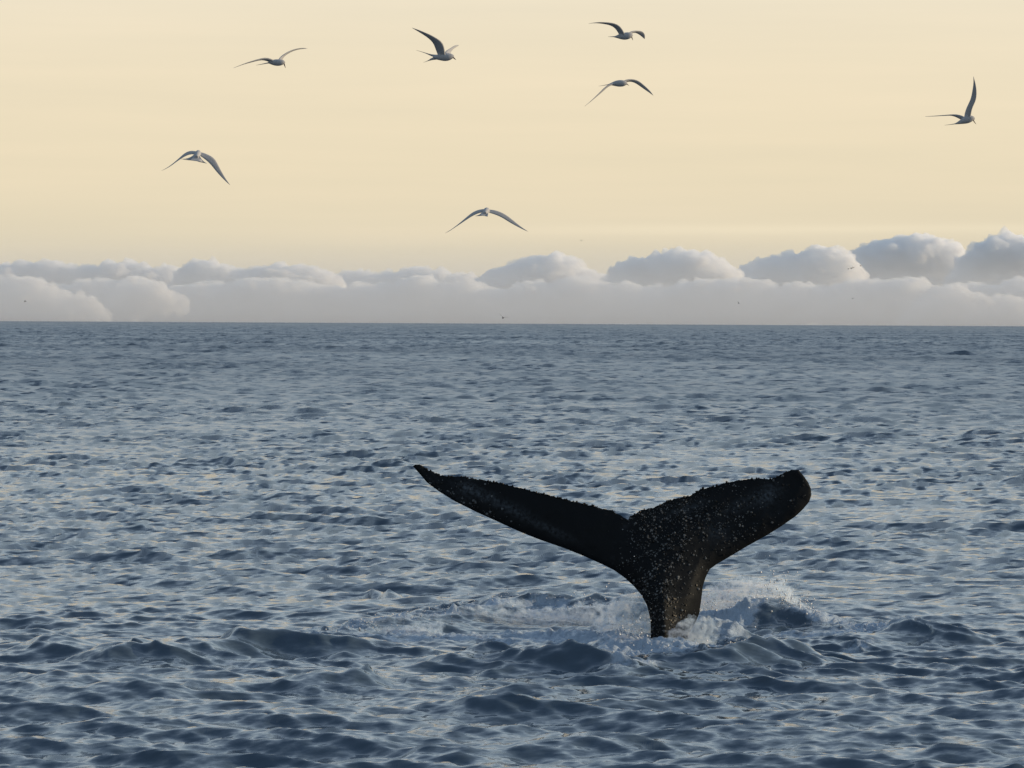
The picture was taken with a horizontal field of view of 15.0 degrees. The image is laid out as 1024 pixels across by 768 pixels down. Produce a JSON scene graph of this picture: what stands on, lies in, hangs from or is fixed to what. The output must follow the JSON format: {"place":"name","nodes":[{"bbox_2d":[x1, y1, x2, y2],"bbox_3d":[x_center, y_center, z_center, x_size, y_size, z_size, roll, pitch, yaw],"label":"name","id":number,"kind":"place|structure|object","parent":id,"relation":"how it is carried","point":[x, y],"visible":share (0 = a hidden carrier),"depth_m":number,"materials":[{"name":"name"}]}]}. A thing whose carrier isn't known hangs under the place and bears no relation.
{"place":"outdoors","nodes":[
{"label":"outdoors","id":0,"kind":"place"},
{"bbox_2d":[165,150,229,184],"bbox_3d":[-3.240,-2.225,39.938,0.648,0.364,0.337,0,1,-22],"label":"tern","id":1,"kind":"object","parent":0,"point":[211,160],"visible":1,"depth_m":39.96,"materials":[{"name":"black"}]},
{"bbox_2d":[234,48,307,67],"bbox_3d":[-2.479,-3.347,39.961,0.865,0.242,0.176,0,1,-23],"label":"tern","id":2,"kind":"object","parent":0,"point":[280,61],"visible":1,"depth_m":39.93,"materials":[{"name":"black"}]},
{"bbox_2d":[413,28,458,62],"bbox_3d":[-0.765,-3.378,38.952,0.703,0.326,0.285,0,1,-31],"label":"tern","id":3,"kind":"object","parent":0,"point":[444,55],"visible":1,"depth_m":38.92,"materials":[{"name":"black"}]},
{"bbox_2d":[446,207,526,232],"bbox_3d":[-0.237,-1.556,36.978,0.743,0.250,0.294,0,1,-18],"label":"tern","id":4,"kind":"object","parent":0,"point":[485,211],"visible":1,"depth_m":36.99,"materials":[{"name":"black"}]},
{"bbox_2d":[0,321,1023,767],"bbox_3d":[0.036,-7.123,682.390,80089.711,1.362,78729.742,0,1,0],"label":"sea","id":5,"kind":"structure","parent":0,"point":[210,533],"depth_m":61.72,"materials":[{"name":"blue liquid"}]},
{"bbox_2d":[325,549,893,676],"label":"spray","id":6,"kind":"object","parent":5,"relation":"on","point":[777,579],"visible":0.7,"depth_m":47.05,"materials":[{"name":"white liquid"}]},
{"bbox_2d":[413,464,810,638],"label":"whale","id":7,"kind":"object","parent":5,"relation":"on","point":[679,548],"visible":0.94,"depth_m":45.18,"materials":[{"name":"black"}]},
{"bbox_2d":[0,0,1023,325],"label":"sky","id":8,"kind":"structure","parent":0,"point":[778,149],"materials":[{"name":"beige"}]},
{"bbox_2d":[589,22,644,39],"bbox_3d":[1.044,-3.522,38.935,0.737,0.170,0.174,0,1,-28],"label":"tern","id":9,"kind":"object","parent":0,"point":[622,35],"visible":1,"depth_m":38.92,"materials":[{"name":"black"}]},
{"bbox_2d":[585,79,652,105],"bbox_3d":[1.082,-2.986,39.981,0.853,0.302,0.186,0,1,-27],"label":"tern","id":10,"kind":"object","parent":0,"point":[619,83],"visible":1,"depth_m":39.94,"materials":[{"name":"black"}]},
{"bbox_2d":[925,76,976,124],"bbox_3d":[4.530,-2.903,40.030,0.630,0.489,0.188,1,1,40],"label":"tern","id":11,"kind":"object","parent":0,"point":[967,117],"visible":1,"depth_m":39.93,"materials":[{"name":"black"}]}
]}

